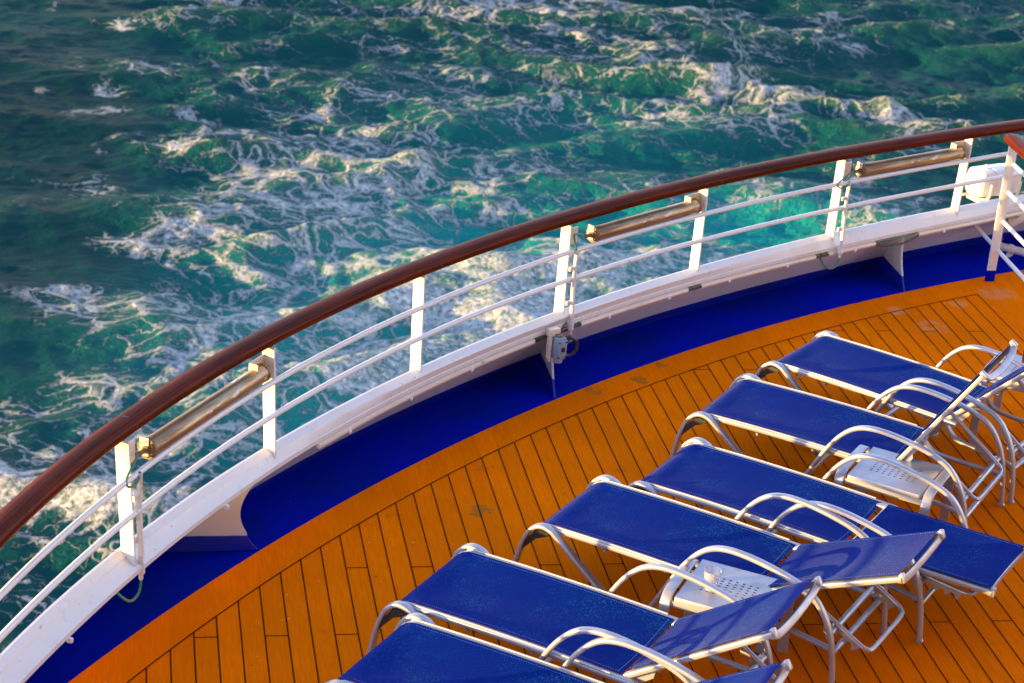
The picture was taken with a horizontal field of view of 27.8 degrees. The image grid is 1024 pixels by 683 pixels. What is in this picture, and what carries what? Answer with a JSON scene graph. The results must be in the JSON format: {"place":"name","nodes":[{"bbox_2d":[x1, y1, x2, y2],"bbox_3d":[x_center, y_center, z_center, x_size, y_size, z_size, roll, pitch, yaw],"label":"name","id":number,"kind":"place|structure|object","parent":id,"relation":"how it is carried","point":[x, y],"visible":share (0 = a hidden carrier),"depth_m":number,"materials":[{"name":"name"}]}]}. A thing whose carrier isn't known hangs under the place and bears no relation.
{"place":"outdoors","nodes":[
{"label":"outdoors","id":0,"kind":"place"},
{"bbox_2d":[0,0,1023,653],"bbox_3d":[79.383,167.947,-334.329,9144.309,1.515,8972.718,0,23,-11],"label":"sea","id":1,"kind":"structure","parent":0,"point":[186,184],"depth_m":59.44,"materials":[{"name":"liquid"}]},
{"bbox_2d":[68,270,1023,682],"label":"deck","id":2,"kind":"structure","parent":0,"point":[310,600],"depth_m":11.81,"materials":[{"name":"orange wood"}]},
{"bbox_2d":[0,194,1023,682],"bbox_3d":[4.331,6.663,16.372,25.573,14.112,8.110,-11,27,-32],"label":"bulwark","id":3,"kind":"object","parent":2,"relation":"on","point":[206,518],"visible":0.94,"depth_m":13.26,"materials":[{"name":"white paint"}]},
{"bbox_2d":[0,119,1023,642],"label":"ship railing","id":4,"kind":"object","parent":3,"relation":"on","point":[36,495],"visible":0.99,"depth_m":12.15,"materials":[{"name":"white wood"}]},
{"bbox_2d":[116,354,270,602],"bbox_3d":[-1.640,0.688,10.739,0.159,0.796,1.504,14,24,21],"label":"tube lamp","id":5,"kind":"object","parent":4,"relation":"attached to","point":[155,443],"visible":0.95,"depth_m":10.49,"materials":[{"name":"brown metal"}]},
{"bbox_2d":[566,192,701,344],"bbox_3d":[0.786,-0.493,14.018,1.493,0.796,0.159,-17,31,-42],"label":"tube lamp","id":6,"kind":"object","parent":4,"relation":"attached to","point":[691,204],"visible":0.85,"depth_m":13.84,"materials":[{"name":"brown metal"}]},
{"bbox_2d":[819,140,966,269],"bbox_3d":[2.922,-1.048,15.756,1.499,0.796,0.159,-12,28,-35],"label":"tube lamp","id":7,"kind":"object","parent":4,"relation":"attached to","point":[956,151],"visible":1,"depth_m":15.55,"materials":[{"name":"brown metal"}]},
{"bbox_2d":[546,322,577,362],"bbox_3d":[0.337,0.009,13.566,0.218,0.238,0.133,-11,27,-32],"label":"switch box","id":8,"kind":"object","parent":3,"relation":"attached to","point":[556,347],"visible":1,"depth_m":13.51,"materials":[{"name":"grey paint"}]},
{"bbox_2d":[962,163,1021,201],"bbox_3d":[3.894,-1.295,16.719,0.460,0.305,0.324,-8,26,-28],"label":"canister","id":9,"kind":"object","parent":3,"relation":"on","point":[989,189],"visible":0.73,"depth_m":16.61,"materials":[{"name":"white paint"}]},
{"bbox_2d":[1001,210,1023,240],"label":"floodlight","id":10,"kind":"object","parent":3,"relation":"attached to","point":[1014,221],"visible":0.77,"depth_m":16.75,"materials":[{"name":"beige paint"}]},
{"bbox_2d":[25,238,1023,682],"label":"gutter","id":11,"kind":"object","parent":2,"relation":"on","point":[301,496],"visible":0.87,"depth_m":13.21,"materials":[{"name":"blue paint"}]},
{"bbox_2d":[1000,242,1023,256],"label":"drain pipe","id":12,"kind":"object","parent":11,"relation":"on","point":[1010,249],"visible":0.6,"depth_m":16.83,"materials":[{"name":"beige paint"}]},
{"bbox_2d":[326,612,792,682],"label":"sun lounger","id":13,"kind":"object","parent":2,"relation":"on","point":[415,647],"visible":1,"depth_m":9.77,"materials":[{"name":"blue fabric"}]},
{"bbox_2d":[367,543,822,682],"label":"sun lounger","id":14,"kind":"object","parent":2,"relation":"on","point":[557,616],"visible":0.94,"depth_m":10.21,"materials":[{"name":"blue fabric"}]},
{"bbox_2d":[651,559,793,672],"bbox_3d":[1.093,1.451,10.625,0.578,0.447,0.540,13,24,20],"label":"side table","id":15,"kind":"object","parent":2,"relation":"on","point":[691,598],"visible":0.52,"depth_m":10.55,"materials":[{"name":"white plastic"}]},
{"bbox_2d":[704,566,721,591],"bbox_3d":[1.015,1.209,10.505,0.094,0.109,0.094,0,23,-11],"label":"plastic cup","id":16,"kind":"object","parent":15,"relation":"on","point":[712,574],"visible":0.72,"depth_m":10.48,"materials":[{"name":"white plastic"}]},
{"bbox_2d":[513,474,945,682],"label":"sun lounger","id":17,"kind":"object","parent":2,"relation":"on","point":[610,508],"visible":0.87,"depth_m":11.02,"materials":[{"name":"blue fabric"}]},
{"bbox_2d":[628,437,1023,643],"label":"sun lounger","id":18,"kind":"object","parent":2,"relation":"on","point":[965,556],"visible":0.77,"depth_m":11.53,"materials":[{"name":"blue fabric"},{"name":"silver metal"}]},
{"bbox_2d":[669,339,1017,520],"bbox_3d":[2.033,0.377,12.517,1.921,1.116,0.792,16,25,25],"label":"sun lounger","id":19,"kind":"object","parent":2,"relation":"on","point":[810,419],"visible":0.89,"depth_m":12.58,"materials":[{"name":"blue fabric"}]},
{"bbox_2d":[825,445,953,540],"bbox_3d":[2.212,0.938,12.063,0.578,0.447,0.540,16,25,24],"label":"side table","id":20,"kind":"object","parent":2,"relation":"on","point":[862,476],"visible":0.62,"depth_m":11.91,"materials":[{"name":"white plastic"}]},
{"bbox_2d":[755,330,1023,503],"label":"sun lounger","id":21,"kind":"object","parent":2,"relation":"on","point":[832,355],"visible":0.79,"depth_m":13.36,"materials":[{"name":"blue fabric"}]},
{"bbox_2d":[969,351,1023,435],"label":"side table","id":22,"kind":"object","parent":2,"relation":"on","point":[997,402],"visible":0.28,"depth_m":13.53,"materials":[{"name":"white plastic"}]},
{"bbox_2d":[974,134,1023,281],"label":"side fence","id":23,"kind":"object","parent":2,"relation":"on","point":[1014,143],"visible":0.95,"depth_m":15.99,"materials":[{"name":"white metal"}]}
]}

